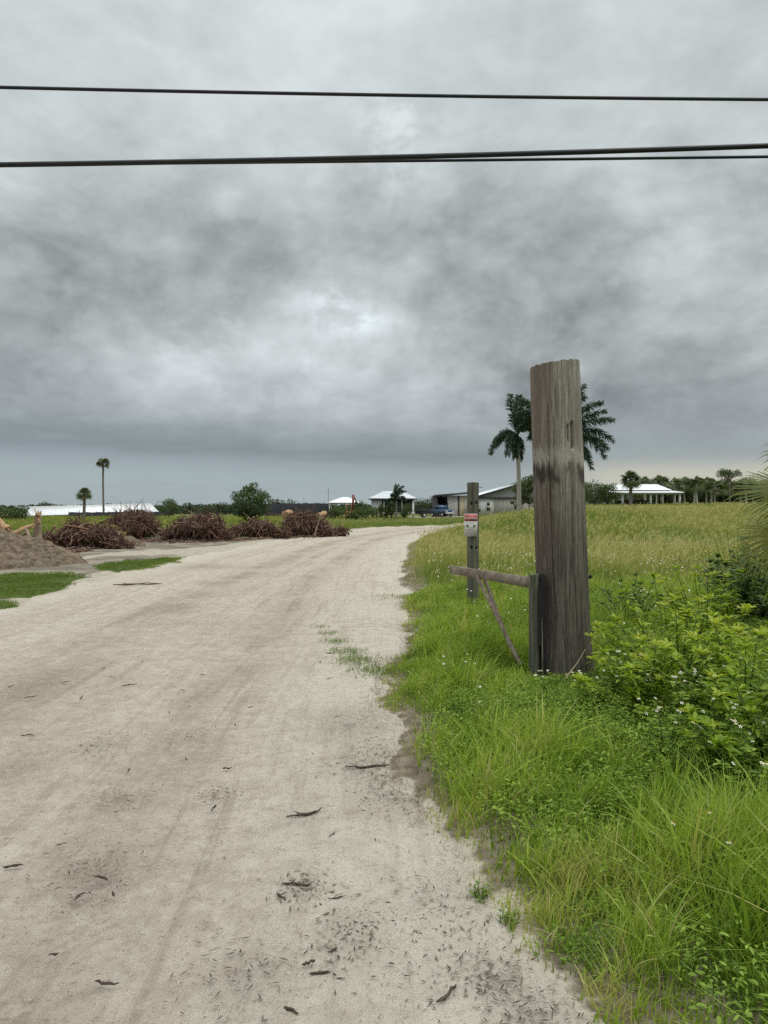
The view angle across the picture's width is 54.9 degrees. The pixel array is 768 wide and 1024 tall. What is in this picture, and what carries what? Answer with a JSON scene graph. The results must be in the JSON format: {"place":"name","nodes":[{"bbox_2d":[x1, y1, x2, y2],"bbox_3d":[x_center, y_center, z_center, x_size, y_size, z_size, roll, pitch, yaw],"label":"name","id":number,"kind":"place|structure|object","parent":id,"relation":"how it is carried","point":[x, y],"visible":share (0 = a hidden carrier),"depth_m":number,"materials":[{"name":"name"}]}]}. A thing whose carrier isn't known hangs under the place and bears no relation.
{"place":"outdoors","nodes":[
{"label":"outdoors","id":0,"kind":"place"},
{"bbox_2d":[0,524,603,1023],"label":"road","id":1,"kind":"structure","parent":0,"point":[282,732],"depth_m":3.87,"materials":[{"name":"sand"}]},
{"bbox_2d":[282,878,313,885],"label":"twig","id":2,"kind":"object","parent":1,"relation":"on","point":[295,883],"visible":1,"depth_m":3.14,"materials":[{"name":"wood"}]},
{"bbox_2d":[286,807,321,816],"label":"twig","id":3,"kind":"object","parent":1,"relation":"on","point":[306,814],"visible":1,"depth_m":3.84,"materials":[{"name":"wood"}]},
{"bbox_2d":[1,538,611,1023],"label":"road litter","id":4,"kind":"object","parent":1,"relation":"on","point":[289,876],"visible":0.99,"depth_m":2.77,"materials":[{"name":"brown plant"}]},
{"bbox_2d":[345,763,389,768],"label":"twig","id":5,"kind":"object","parent":1,"relation":"on","point":[361,767],"visible":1,"depth_m":4.57,"materials":[{"name":"wood"}]},
{"bbox_2d":[436,984,456,1002],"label":"twig","id":6,"kind":"object","parent":1,"relation":"on","point":[445,996],"visible":1,"depth_m":2.41,"materials":[{"name":"wood"}]},
{"bbox_2d":[0,507,767,1023],"bbox_3d":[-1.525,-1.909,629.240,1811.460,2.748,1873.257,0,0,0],"label":"ground","id":7,"kind":"structure","parent":0,"point":[394,761],"depth_m":3.77,"materials":[{"name":"sand"}]},
{"bbox_2d":[0,518,11,531],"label":"split log","id":8,"kind":"object","parent":7,"relation":"on","point":[6,527],"visible":0.76,"depth_m":24.51,"materials":[{"name":"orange wood"}]},
{"bbox_2d":[0,506,25,518],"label":"dark bush","id":9,"kind":"object","parent":7,"relation":"on","point":[12,513],"visible":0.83,"depth_m":104.92,"materials":[{"name":"green plant"}]},
{"bbox_2d":[5,505,30,519],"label":"dark bush","id":10,"kind":"object","parent":7,"relation":"on","point":[26,511],"visible":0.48,"depth_m":107.89,"materials":[{"name":"green plant"}]},
{"bbox_2d":[11,523,36,533],"bbox_3d":[-12.179,0.625,24.720,1.020,0.504,0.201,0,0,-28],"label":"split log","id":11,"kind":"object","parent":7,"relation":"on","point":[19,530],"visible":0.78,"depth_m":24.70,"materials":[{"name":"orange wood"}]},
{"bbox_2d":[34,510,42,538],"bbox_3d":[-12.117,0.754,26.012,0.429,1.674,0.328,0,0,0],"label":"broken stump","id":12,"kind":"object","parent":7,"relation":"on","point":[37,531],"visible":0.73,"depth_m":25.93,"materials":[{"name":"brown wood"}]},
{"bbox_2d":[0,528,87,569],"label":"dirt mound","id":13,"kind":"object","parent":7,"relation":"on","point":[17,551],"visible":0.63,"depth_m":20.36,"materials":[{"name":"sand"}]},
{"bbox_2d":[75,487,92,518],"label":"cabbage palm","id":14,"kind":"object","parent":7,"relation":"on","point":[85,494],"visible":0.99,"depth_m":109.80,"materials":[{"name":"green plant"}]},
{"bbox_2d":[31,510,138,548],"bbox_3d":[-11.739,0.685,29.369,4.215,1.594,2.636,0,0,0],"label":"brush pile","id":15,"kind":"object","parent":7,"relation":"on","point":[77,533],"visible":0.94,"depth_m":28.70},
{"bbox_2d":[13,503,158,515],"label":"long shed","id":16,"kind":"structure","parent":7,"relation":"on","point":[63,510],"depth_m":165.58,"materials":[{"name":"white metal"}]},
{"bbox_2d":[0,556,186,606],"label":"lawn grass","id":17,"kind":"structure","parent":7,"relation":"on","point":[114,565],"depth_m":16.51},
{"bbox_2d":[96,458,109,511],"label":"cabbage palm","id":18,"kind":"object","parent":7,"relation":"on","point":[102,462],"visible":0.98,"depth_m":149.82,"materials":[{"name":"green plant"}]},
{"bbox_2d":[68,511,167,516],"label":"shade cloth fence","id":19,"kind":"object","parent":7,"relation":"on","point":[74,514],"visible":0.37,"depth_m":143.92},
{"bbox_2d":[125,536,145,546],"bbox_3d":[-10.736,1.276,31.006,1.725,0.565,1.380,0,0,0],"label":"dirt mound","id":20,"kind":"object","parent":7,"relation":"on","point":[139,543],"visible":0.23,"depth_m":30.84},
{"bbox_2d":[101,498,172,539],"bbox_3d":[-12.692,0.302,37.726,3.944,2.219,3.957,0,0,35],"label":"brush pile","id":21,"kind":"object","parent":7,"relation":"on","point":[141,523],"visible":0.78,"depth_m":37.29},
{"bbox_2d":[156,498,178,517],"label":"tree","id":22,"kind":"object","parent":7,"relation":"on","point":[170,503],"visible":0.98,"depth_m":119.93,"materials":[{"name":"green plant"}]},
{"bbox_2d":[180,502,209,514],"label":"distant tree","id":23,"kind":"object","parent":7,"relation":"on","point":[189,508],"visible":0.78,"depth_m":183.54,"materials":[{"name":"green plant"}]},
{"bbox_2d":[159,508,235,541],"bbox_3d":[-8.991,0.544,35.898,3.486,1.823,3.224,0,0,22],"label":"brush pile","id":24,"kind":"object","parent":7,"relation":"on","point":[207,526],"visible":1,"depth_m":35.42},
{"bbox_2d":[64,534,345,553],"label":"brush litter","id":25,"kind":"object","parent":7,"relation":"on","point":[83,549],"visible":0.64,"depth_m":35.07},
{"bbox_2d":[201,502,227,514],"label":"distant tree","id":26,"kind":"object","parent":7,"relation":"on","point":[214,509],"visible":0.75,"depth_m":184.76,"materials":[{"name":"green plant"}]},
{"bbox_2d":[216,502,233,514],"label":"distant tree","id":27,"kind":"object","parent":7,"relation":"on","point":[224,510],"visible":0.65,"depth_m":184.80,"materials":[{"name":"green plant"}]},
{"bbox_2d":[228,482,273,521],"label":"round tree","id":28,"kind":"object","parent":7,"relation":"on","point":[247,507],"visible":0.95,"depth_m":81.39,"materials":[{"name":"green plant"}]},
{"bbox_2d":[226,513,294,538],"bbox_3d":[-6.781,0.706,39.297,4.260,1.419,2.554,0,0,0],"label":"brush pile","id":29,"kind":"object","parent":7,"relation":"on","point":[255,528],"visible":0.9,"depth_m":38.73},
{"bbox_2d":[234,503,327,515],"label":"shade cloth fence","id":30,"kind":"object","parent":7,"relation":"on","point":[276,509],"visible":0.33,"depth_m":153.56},
{"bbox_2d":[272,499,356,537],"bbox_3d":[-4.359,0.317,42.991,4.587,2.444,4.244,0,0,-40],"label":"brush pile","id":31,"kind":"object","parent":7,"relation":"on","point":[299,523],"visible":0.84,"depth_m":42.14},
{"bbox_2d":[322,507,339,518],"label":"garden shrub","id":32,"kind":"object","parent":7,"relation":"on","point":[335,509],"visible":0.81,"depth_m":111.31,"materials":[{"name":"green plant"}]},
{"bbox_2d":[333,507,350,517],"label":"garden shrub","id":33,"kind":"object","parent":7,"relation":"on","point":[344,511],"visible":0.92,"depth_m":111.56,"materials":[{"name":"green plant"}]},
{"bbox_2d":[0,489,686,513],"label":"distant woods","id":34,"kind":"object","parent":7,"relation":"on","point":[179,510],"visible":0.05,"depth_m":220.85,"materials":[{"name":"green plant"}]},
{"bbox_2d":[327,497,360,513],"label":"carport","id":35,"kind":"object","parent":7,"relation":"on","point":[344,500],"visible":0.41,"depth_m":131.99,"materials":[{"name":"white metal"}]},
{"bbox_2d":[345,495,357,518],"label":"digger","id":36,"kind":"object","parent":7,"relation":"on","point":[352,505],"visible":0.65,"depth_m":117.46,"materials":[{"name":"orange paint"}]},
{"bbox_2d":[348,509,364,518],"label":"garden shrub","id":37,"kind":"object","parent":7,"relation":"on","point":[357,514],"visible":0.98,"depth_m":105.36,"materials":[{"name":"green plant"}]},
{"bbox_2d":[356,505,378,518],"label":"garden shrub","id":38,"kind":"object","parent":7,"relation":"on","point":[370,509],"visible":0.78,"depth_m":107.70,"materials":[{"name":"green plant"}]},
{"bbox_2d":[377,504,388,518],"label":"garden shrub","id":39,"kind":"object","parent":7,"relation":"on","point":[380,508],"visible":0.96,"depth_m":111.94,"materials":[{"name":"green plant"}]},
{"bbox_2d":[2,503,766,638],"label":"meadow grass","id":40,"kind":"structure","parent":7,"relation":"on","point":[444,567],"depth_m":30.64,"materials":[{"name":"plant"}]},
{"bbox_2d":[385,502,398,518],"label":"garden shrub","id":41,"kind":"object","parent":7,"relation":"on","point":[391,511],"visible":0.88,"depth_m":112.61,"materials":[{"name":"green plant"}]},
{"bbox_2d":[369,491,416,517],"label":"raised house","id":42,"kind":"structure","parent":7,"relation":"on","point":[377,500],"depth_m":128.45,"materials":[{"name":"beige metal"}]},
{"bbox_2d":[385,484,406,518],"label":"coconut palm","id":43,"kind":"object","parent":7,"relation":"on","point":[395,495],"visible":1,"depth_m":110.88,"materials":[{"name":"green plant"}]},
{"bbox_2d":[397,503,411,518],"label":"garden shrub","id":44,"kind":"object","parent":7,"relation":"on","point":[403,513],"visible":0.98,"depth_m":113.75,"materials":[{"name":"green plant"}]},
{"bbox_2d":[414,497,427,515],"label":"backyard tree","id":45,"kind":"object","parent":7,"relation":"on","point":[418,505],"visible":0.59,"depth_m":169.27,"materials":[{"name":"green plant"}]},
{"bbox_2d":[430,505,453,516],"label":"parked truck","id":46,"kind":"object","parent":7,"relation":"on","point":[441,510],"visible":0.9,"depth_m":137.13,"materials":[{"name":"blue paint"}]},
{"bbox_2d":[467,482,482,602],"bbox_3d":[1.449,0.632,11.912,0.227,2.232,0.194,0,0,-33],"label":"sign post","id":47,"kind":"object","parent":7,"relation":"on","point":[472,541],"visible":0.72,"depth_m":11.82,"materials":[{"name":"grey wood"}]},
{"bbox_2d":[464,514,476,535],"bbox_3d":[1.383,0.209,11.768,0.209,0.357,0.012,0,0,-4],"label":"warning sign","id":48,"kind":"object","parent":47,"relation":"attached to","point":[470,524],"visible":1,"depth_m":11.77,"materials":[{"name":"metal"}]},
{"bbox_2d":[429,484,533,516],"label":"barn","id":49,"kind":"structure","parent":7,"relation":"on","point":[494,501],"depth_m":142.01,"materials":[{"name":"grey metal"}]},
{"bbox_2d":[458,496,464,515],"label":"door","id":50,"kind":"structure","parent":49,"relation":"in","point":[461,499],"depth_m":143.25,"materials":[{"name":"beige paint"}]},
{"bbox_2d":[488,393,531,513],"bbox_3d":[11.138,-4.665,61.976,4.866,10.676,3.903,0,0,0],"label":"royal palm","id":51,"kind":"object","parent":7,"relation":"on","point":[515,445],"visible":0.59,"depth_m":61.83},
{"bbox_2d":[511,474,533,510],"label":"branching tree","id":52,"kind":"object","parent":7,"relation":"on","point":[526,486],"visible":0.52,"depth_m":91.45,"materials":[{"name":"green plant"}]},
{"bbox_2d":[310,583,767,1023],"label":"verge weeds","id":53,"kind":"object","parent":7,"relation":"on","point":[558,677],"visible":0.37,"depth_m":4.20,"materials":[{"name":"green plant"}]},
{"bbox_2d":[360,590,731,1023],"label":"dead thatch","id":54,"kind":"object","parent":7,"relation":"on","point":[389,686],"visible":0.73,"depth_m":4.33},
{"bbox_2d":[533,670,568,702],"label":"flowering weed","id":55,"kind":"object","parent":7,"relation":"on","point":[542,685],"visible":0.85,"depth_m":5.71,"materials":[{"name":"green plant"}]},
{"bbox_2d":[530,359,594,678],"bbox_3d":[1.672,0.208,6.921,0.603,3.225,0.552,0,0,0],"label":"wooden post","id":56,"kind":"object","parent":7,"relation":"on","point":[561,558],"visible":0.77,"depth_m":6.71,"materials":[{"name":"wood"}]},
{"bbox_2d":[449,565,545,678],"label":"gate","id":57,"kind":"structure","parent":56,"relation":"attached to","point":[535,584],"depth_m":6.71,"materials":[{"name":"grey wood"}]},
{"bbox_2d":[509,383,615,470],"bbox_3d":[14.030,-5.057,57.969,8.383,10.636,3.608,0,0,0],"label":"royal palm","id":58,"kind":"object","parent":7,"relation":"on","point":[598,443],"visible":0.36,"depth_m":57.81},
{"bbox_2d":[373,568,767,1023],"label":"verge grass","id":59,"kind":"structure","parent":7,"relation":"on","point":[746,836],"depth_m":3.47,"materials":[{"name":"plant"}]},
{"bbox_2d":[585,482,594,501],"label":"bushy tree","id":60,"kind":"object","parent":7,"relation":"on","point":[588,495],"visible":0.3,"depth_m":114.94,"materials":[{"name":"green plant"}]},
{"bbox_2d":[423,533,760,622],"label":"wildflowers","id":61,"kind":"object","parent":7,"relation":"on","point":[598,565],"visible":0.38,"depth_m":14.60,"materials":[{"name":"white plant"}]},
{"bbox_2d":[570,669,616,713],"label":"flowering weed","id":62,"kind":"object","parent":7,"relation":"on","point":[586,690],"visible":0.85,"depth_m":5.50,"materials":[{"name":"green plant"}]},
{"bbox_2d":[585,480,611,503],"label":"bushy tree","id":63,"kind":"object","parent":7,"relation":"on","point":[593,501],"visible":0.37,"depth_m":119.53,"materials":[{"name":"green plant"}]},
{"bbox_2d":[595,482,620,503],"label":"bushy tree","id":64,"kind":"object","parent":7,"relation":"on","point":[602,490],"visible":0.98,"depth_m":117.13,"materials":[{"name":"green plant"}]},
{"bbox_2d":[604,650,628,693],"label":"flowering weed","id":65,"kind":"object","parent":7,"relation":"on","point":[613,681],"visible":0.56,"depth_m":5.90,"materials":[{"name":"green plant"}]},
{"bbox_2d":[619,470,642,504],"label":"cabbage palm","id":66,"kind":"object","parent":7,"relation":"on","point":[634,481],"visible":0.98,"depth_m":111.72,"materials":[{"name":"green plant"}]},
{"bbox_2d":[598,572,663,618],"bbox_3d":[3.212,1.135,9.606,0.760,0.695,0.892,0,0,0],"label":"weed bush","id":67,"kind":"object","parent":7,"relation":"on","point":[638,594],"visible":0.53,"depth_m":9.52,"materials":[{"name":"green plant"}]},
{"bbox_2d":[594,484,683,504],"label":"pavilion","id":68,"kind":"structure","parent":7,"relation":"on","point":[651,489],"depth_m":131.46,"materials":[{"name":"white metal"}]},
{"bbox_2d":[569,634,712,721],"bbox_3d":[1.837,1.227,5.483,0.923,0.621,0.954,0,0,0],"label":"leafy shrub","id":69,"kind":"object","parent":7,"relation":"on","point":[633,680],"visible":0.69,"depth_m":5.43,"materials":[{"name":"green plant"}]},
{"bbox_2d":[622,653,661,711],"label":"flowering weed","id":70,"kind":"object","parent":7,"relation":"on","point":[649,689],"visible":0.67,"depth_m":5.26,"materials":[{"name":"green plant"}]},
{"bbox_2d":[631,589,654,629],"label":"flowering weed","id":71,"kind":"object","parent":7,"relation":"on","point":[644,616],"visible":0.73,"depth_m":8.39,"materials":[{"name":"green plant"}]},
{"bbox_2d":[626,482,666,501],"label":"woodland tree","id":72,"kind":"object","parent":7,"relation":"on","point":[648,497],"visible":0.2,"depth_m":165.17,"materials":[{"name":"green plant"}]},
{"bbox_2d":[640,477,653,499],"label":"woodland palm","id":73,"kind":"object","parent":7,"relation":"on","point":[645,480],"visible":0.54,"depth_m":145.80,"materials":[{"name":"green plant"}]},
{"bbox_2d":[655,476,669,503],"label":"woodland palm","id":74,"kind":"object","parent":7,"relation":"on","point":[662,479],"visible":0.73,"depth_m":154.80,"materials":[{"name":"green plant"}]},
{"bbox_2d":[637,697,688,770],"bbox_3d":[1.619,1.307,4.316,0.329,0.478,0.235,0,0,0],"label":"flowering weed","id":75,"kind":"object","parent":7,"relation":"on","point":[675,727],"visible":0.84,"depth_m":4.28,"materials":[{"name":"green plant"}]},
{"bbox_2d":[658,481,689,503],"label":"woodland tree","id":76,"kind":"object","parent":7,"relation":"on","point":[668,499],"visible":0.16,"depth_m":164.40,"materials":[{"name":"green plant"}]},
{"bbox_2d":[663,477,686,502],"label":"woodland palm","id":77,"kind":"object","parent":7,"relation":"on","point":[680,487],"visible":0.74,"depth_m":148.12,"materials":[{"name":"green plant"}]},
{"bbox_2d":[586,571,767,689],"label":"leafy shrub","id":78,"kind":"object","parent":7,"relation":"on","point":[677,641],"visible":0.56,"depth_m":6.04,"materials":[{"name":"green plant"}]},
{"bbox_2d":[675,476,693,503],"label":"woodland palm","id":79,"kind":"object","parent":7,"relation":"on","point":[683,480],"visible":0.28,"depth_m":157.99,"materials":[{"name":"green plant"}]},
{"bbox_2d":[670,671,713,731],"bbox_3d":[2.007,1.297,4.910,0.294,0.466,0.313,0,0,0],"label":"flowering weed","id":80,"kind":"object","parent":7,"relation":"on","point":[678,699],"visible":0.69,"depth_m":4.86,"materials":[{"name":"green plant"}]},
{"bbox_2d":[684,475,703,503],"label":"woodland palm","id":81,"kind":"object","parent":7,"relation":"on","point":[688,487],"visible":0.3,"depth_m":151.83,"materials":[{"name":"green plant"}]},
{"bbox_2d":[676,483,713,503],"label":"woodland tree","id":82,"kind":"object","parent":7,"relation":"on","point":[688,499],"visible":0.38,"depth_m":163.74,"materials":[{"name":"green plant"}]},
{"bbox_2d":[688,479,704,502],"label":"woodland palm","id":83,"kind":"object","parent":7,"relation":"on","point":[699,485],"visible":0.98,"depth_m":145.78,"materials":[{"name":"green plant"}]},
{"bbox_2d":[658,538,735,571],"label":"tall weed","id":84,"kind":"object","parent":7,"relation":"on","point":[686,554],"visible":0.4,"depth_m":17.04,"materials":[{"name":"green plant"}]},
{"bbox_2d":[664,811,730,879],"bbox_3d":[1.235,1.400,2.941,0.255,0.344,0.260,0,0,0],"label":"flowering weed","id":85,"kind":"object","parent":7,"relation":"on","point":[707,838],"visible":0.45,"depth_m":2.96,"materials":[{"name":"green plant"}]},
{"bbox_2d":[638,608,767,722],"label":"leafy shrub","id":86,"kind":"object","parent":7,"relation":"on","point":[721,659],"visible":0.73,"depth_m":5.11,"materials":[{"name":"green plant"}]},
{"bbox_2d":[648,564,767,639],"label":"leafy shrub","id":87,"kind":"object","parent":7,"relation":"on","point":[725,597],"visible":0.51,"depth_m":7.83,"materials":[{"name":"green plant"}]},
{"bbox_2d":[698,478,732,503],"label":"woodland tree","id":88,"kind":"object","parent":7,"relation":"on","point":[718,498],"visible":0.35,"depth_m":163.92,"materials":[{"name":"green plant"}]},
{"bbox_2d":[704,481,727,503],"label":"woodland palm","id":89,"kind":"object","parent":7,"relation":"on","point":[715,492],"visible":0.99,"depth_m":148.41,"materials":[{"name":"green plant"}]},
{"bbox_2d":[687,706,750,780],"bbox_3d":[1.847,1.317,4.087,0.340,0.454,0.249,0,0,13],"label":"flowering weed","id":90,"kind":"object","parent":7,"relation":"on","point":[705,747],"visible":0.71,"depth_m":4.08,"materials":[{"name":"green plant"}]},
{"bbox_2d":[673,666,767,779],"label":"leafy shrub","id":91,"kind":"object","parent":7,"relation":"on","point":[718,738],"visible":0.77,"depth_m":4.10,"materials":[{"name":"green plant"}]},
{"bbox_2d":[693,668,749,740],"bbox_3d":[2.136,1.266,4.588,0.336,0.525,0.354,0,0,0],"label":"flowering weed","id":92,"kind":"object","parent":7,"relation":"on","point":[731,722],"visible":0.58,"depth_m":4.62,"materials":[{"name":"green plant"}]},
{"bbox_2d":[687,524,760,582],"bbox_3d":[6.427,0.844,13.500,1.557,1.269,1.669,0,0,-23],"label":"tall weed","id":93,"kind":"object","parent":7,"relation":"on","point":[723,555],"visible":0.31,"depth_m":13.68,"materials":[{"name":"green plant"}]},
{"bbox_2d":[716,468,742,503],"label":"umbrella tree","id":94,"kind":"object","parent":7,"relation":"on","point":[726,474],"visible":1,"depth_m":149.83,"materials":[{"name":"green plant"}]},
{"bbox_2d":[722,479,736,501],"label":"woodland palm","id":95,"kind":"object","parent":7,"relation":"on","point":[727,487],"visible":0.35,"depth_m":157.58,"materials":[{"name":"green plant"}]},
{"bbox_2d":[694,536,767,622],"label":"leathery bush","id":96,"kind":"object","parent":7,"relation":"on","point":[751,595],"visible":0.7,"depth_m":9.11,"materials":[{"name":"green plant"}]},
{"bbox_2d":[719,478,750,503],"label":"woodland tree","id":97,"kind":"object","parent":7,"relation":"on","point":[736,496],"visible":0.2,"depth_m":164.16,"materials":[{"name":"green plant"}]},
{"bbox_2d":[709,740,767,804],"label":"flowering weed","id":98,"kind":"object","parent":7,"relation":"on","point":[749,748],"visible":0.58,"depth_m":3.69,"materials":[{"name":"green plant"}]},
{"bbox_2d":[713,512,767,599],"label":"tall weed","id":99,"kind":"object","parent":7,"relation":"on","point":[765,565],"visible":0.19,"depth_m":11.47,"materials":[{"name":"green plant"}]},
{"bbox_2d":[732,479,750,502],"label":"woodland palm","id":100,"kind":"object","parent":7,"relation":"on","point":[735,490],"visible":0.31,"depth_m":151.79,"materials":[{"name":"green plant"}]},
{"bbox_2d":[724,443,767,582],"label":"young fan palm","id":101,"kind":"object","parent":7,"relation":"on","point":[764,538],"visible":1,"depth_m":7.61,"materials":[{"name":"green plant"}]},
{"bbox_2d":[738,480,755,503],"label":"woodland palm","id":102,"kind":"object","parent":7,"relation":"on","point":[744,484],"visible":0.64,"depth_m":145.53,"materials":[{"name":"green plant"}]},
{"bbox_2d":[734,717,767,773],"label":"flowering weed","id":103,"kind":"object","parent":7,"relation":"on","point":[760,748],"visible":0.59,"depth_m":4.03,"materials":[{"name":"green plant"}]},
{"bbox_2d":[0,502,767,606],"bbox_3d":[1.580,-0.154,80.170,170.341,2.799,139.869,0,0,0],"label":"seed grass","id":104,"kind":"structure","parent":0,"point":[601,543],"depth_m":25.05,"materials":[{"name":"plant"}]},
{"bbox_2d":[0,143,767,167],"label":"overhead cable","id":105,"kind":"object","parent":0,"point":[387,156],"visible":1,"depth_m":9.55,"materials":[{"name":"rubber"}]},
{"bbox_2d":[0,85,767,100],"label":"overhead cable","id":106,"kind":"object","parent":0,"point":[384,94],"visible":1,"depth_m":10.16,"materials":[{"name":"rubber"}]},
{"bbox_2d":[0,0,767,505],"label":"sky","id":107,"kind":"structure","parent":0,"point":[206,332],"materials":[{"name":"grey"}]},
{"bbox_2d":[184,155,767,164],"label":"overhead cable","id":108,"kind":"object","parent":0,"point":[578,158],"visible":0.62,"depth_m":9.69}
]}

